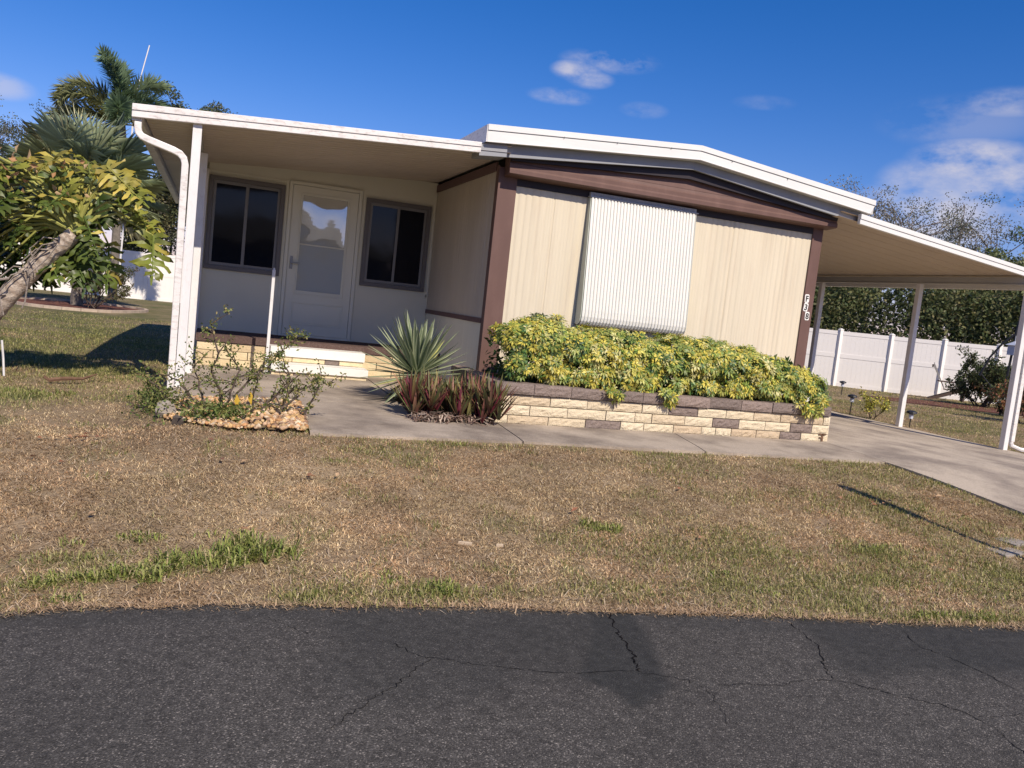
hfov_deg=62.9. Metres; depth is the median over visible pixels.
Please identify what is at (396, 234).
window
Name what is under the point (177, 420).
edging stone
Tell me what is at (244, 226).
window
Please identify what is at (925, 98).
sky
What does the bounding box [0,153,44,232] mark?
tree
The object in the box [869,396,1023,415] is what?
shrub bed
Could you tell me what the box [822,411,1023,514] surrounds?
driveway
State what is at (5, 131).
thin tree
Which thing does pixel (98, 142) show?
fan palm
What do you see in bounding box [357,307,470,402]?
variegated yucca
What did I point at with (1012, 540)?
stepping stone
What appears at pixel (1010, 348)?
hanging stand
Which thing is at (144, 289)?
vinyl fence
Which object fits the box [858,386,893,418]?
croton shrub
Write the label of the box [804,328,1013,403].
vinyl fence
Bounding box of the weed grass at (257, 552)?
[0,386,999,623]
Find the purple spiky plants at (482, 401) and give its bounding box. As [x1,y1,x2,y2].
[384,365,517,425]
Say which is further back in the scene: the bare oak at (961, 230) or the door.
the bare oak at (961, 230)
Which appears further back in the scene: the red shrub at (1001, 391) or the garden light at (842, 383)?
the garden light at (842, 383)
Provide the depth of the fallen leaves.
5.40 m
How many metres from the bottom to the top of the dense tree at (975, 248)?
5.998 m
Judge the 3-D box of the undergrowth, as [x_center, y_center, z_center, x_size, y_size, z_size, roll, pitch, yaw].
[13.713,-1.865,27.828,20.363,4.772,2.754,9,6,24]
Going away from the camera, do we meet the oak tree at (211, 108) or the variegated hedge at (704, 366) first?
the variegated hedge at (704, 366)
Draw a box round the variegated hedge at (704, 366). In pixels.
[483,312,831,419]
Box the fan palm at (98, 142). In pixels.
[0,102,171,305]
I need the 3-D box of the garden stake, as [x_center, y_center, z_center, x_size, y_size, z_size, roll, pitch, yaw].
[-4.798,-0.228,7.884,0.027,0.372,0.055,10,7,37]
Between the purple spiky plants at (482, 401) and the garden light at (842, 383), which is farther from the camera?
the garden light at (842, 383)
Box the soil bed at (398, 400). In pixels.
[387,393,516,423]
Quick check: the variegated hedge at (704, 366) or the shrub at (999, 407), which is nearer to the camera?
the variegated hedge at (704, 366)
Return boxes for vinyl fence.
[0,242,183,301]
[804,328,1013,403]
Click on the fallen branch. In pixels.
(62, 378)
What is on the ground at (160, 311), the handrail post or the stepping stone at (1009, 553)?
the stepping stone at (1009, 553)
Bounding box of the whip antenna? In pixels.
[118,45,149,285]
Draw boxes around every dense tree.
[811,287,892,331]
[894,242,1011,340]
[949,226,1023,343]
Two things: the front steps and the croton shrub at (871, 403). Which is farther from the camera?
the croton shrub at (871, 403)
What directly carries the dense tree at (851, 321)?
on the ground at (160, 311)
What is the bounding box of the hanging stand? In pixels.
[979,318,1019,415]
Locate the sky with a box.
[0,0,1023,343]
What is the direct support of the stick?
on the ground at (160, 311)
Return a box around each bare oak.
[824,174,995,332]
[918,192,1023,258]
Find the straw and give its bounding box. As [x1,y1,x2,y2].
[0,423,1023,629]
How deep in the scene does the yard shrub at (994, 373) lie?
22.15 m
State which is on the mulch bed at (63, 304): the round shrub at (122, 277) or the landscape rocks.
the round shrub at (122, 277)
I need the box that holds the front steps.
[269,344,367,380]
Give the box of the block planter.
[450,365,831,441]
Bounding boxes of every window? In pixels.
[203,174,285,275]
[359,197,431,291]
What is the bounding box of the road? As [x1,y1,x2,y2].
[0,603,1023,767]
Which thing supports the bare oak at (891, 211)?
on the ground at (160, 311)
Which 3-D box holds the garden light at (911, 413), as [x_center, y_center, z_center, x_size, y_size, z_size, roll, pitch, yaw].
[6.493,0.581,13.634,0.166,0.305,0.169,4,6,-20]
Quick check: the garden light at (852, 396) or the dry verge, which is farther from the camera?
the garden light at (852, 396)
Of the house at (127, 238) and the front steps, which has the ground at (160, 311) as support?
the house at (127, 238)
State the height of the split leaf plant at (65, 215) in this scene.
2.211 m
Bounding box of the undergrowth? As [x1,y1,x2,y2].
[810,286,1023,346]
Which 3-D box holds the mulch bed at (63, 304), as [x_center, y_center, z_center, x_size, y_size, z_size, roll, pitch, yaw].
[-12.230,-2.192,23.468,3.582,0.001,4.600,4,6,-20]
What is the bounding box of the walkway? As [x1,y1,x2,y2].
[168,363,884,464]
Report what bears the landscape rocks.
on the rock bed at (235, 428)
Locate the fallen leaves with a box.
[16,432,994,569]
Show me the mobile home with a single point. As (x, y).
(355, 238)
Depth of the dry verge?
3.77 m
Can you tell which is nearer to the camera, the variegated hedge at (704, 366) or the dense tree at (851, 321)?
the variegated hedge at (704, 366)
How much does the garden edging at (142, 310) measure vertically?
0.090 m
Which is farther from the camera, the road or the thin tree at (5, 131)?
the thin tree at (5, 131)
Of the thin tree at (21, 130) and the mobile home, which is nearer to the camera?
the mobile home
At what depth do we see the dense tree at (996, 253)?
29.99 m
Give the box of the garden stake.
[1,340,4,375]
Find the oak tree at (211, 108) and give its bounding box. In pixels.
[162,80,237,226]
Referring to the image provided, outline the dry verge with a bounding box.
[0,593,1023,631]
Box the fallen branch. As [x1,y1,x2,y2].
[43,374,96,381]
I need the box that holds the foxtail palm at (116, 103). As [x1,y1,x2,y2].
[41,43,172,301]
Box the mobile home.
[132,103,875,393]
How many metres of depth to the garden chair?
24.78 m
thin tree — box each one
[0,95,48,158]
[1,112,27,143]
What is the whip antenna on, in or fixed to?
on the ground at (160, 311)
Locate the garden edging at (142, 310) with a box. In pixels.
[15,297,148,312]
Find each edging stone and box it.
[155,400,175,417]
[172,414,183,425]
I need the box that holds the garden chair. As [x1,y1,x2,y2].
[928,362,966,401]
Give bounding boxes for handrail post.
[264,268,275,371]
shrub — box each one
[56,266,139,308]
[121,304,346,426]
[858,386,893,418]
[945,344,1011,406]
[972,377,1023,423]
[983,384,1023,414]
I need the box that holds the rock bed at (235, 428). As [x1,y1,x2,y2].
[164,401,303,431]
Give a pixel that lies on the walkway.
(356, 408)
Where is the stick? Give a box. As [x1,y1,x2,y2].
[458,541,471,545]
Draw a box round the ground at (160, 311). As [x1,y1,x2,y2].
[0,289,1023,626]
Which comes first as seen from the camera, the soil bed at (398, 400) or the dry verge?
the dry verge
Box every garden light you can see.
[840,381,845,394]
[848,394,856,414]
[906,410,916,427]
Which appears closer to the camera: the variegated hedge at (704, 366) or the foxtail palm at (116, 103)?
the variegated hedge at (704, 366)
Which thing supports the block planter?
on the ground at (160, 311)
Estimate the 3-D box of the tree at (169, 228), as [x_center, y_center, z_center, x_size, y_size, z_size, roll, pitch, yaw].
[-15.101,-6.737,36.256,3.586,6.893,4.110,2,7,-41]
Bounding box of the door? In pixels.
[277,180,362,340]
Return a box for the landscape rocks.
[163,395,308,430]
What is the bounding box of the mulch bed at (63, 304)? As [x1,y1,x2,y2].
[18,299,137,309]
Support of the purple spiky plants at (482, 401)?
on the soil bed at (398, 400)
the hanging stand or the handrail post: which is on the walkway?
the handrail post
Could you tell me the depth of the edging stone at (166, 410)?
6.38 m
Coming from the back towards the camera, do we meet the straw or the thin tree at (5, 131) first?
the thin tree at (5, 131)
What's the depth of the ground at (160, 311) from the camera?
5.20 m
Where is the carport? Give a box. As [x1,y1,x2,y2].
[804,211,1023,452]
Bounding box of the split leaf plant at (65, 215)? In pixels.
[0,144,173,319]
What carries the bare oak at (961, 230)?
on the ground at (160, 311)
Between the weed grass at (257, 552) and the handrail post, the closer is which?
the weed grass at (257, 552)
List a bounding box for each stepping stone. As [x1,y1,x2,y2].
[987,547,1023,557]
[997,537,1023,546]
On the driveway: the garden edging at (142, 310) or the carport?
the carport
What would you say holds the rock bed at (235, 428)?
on the ground at (160, 311)
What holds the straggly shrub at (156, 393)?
on the rock bed at (235, 428)

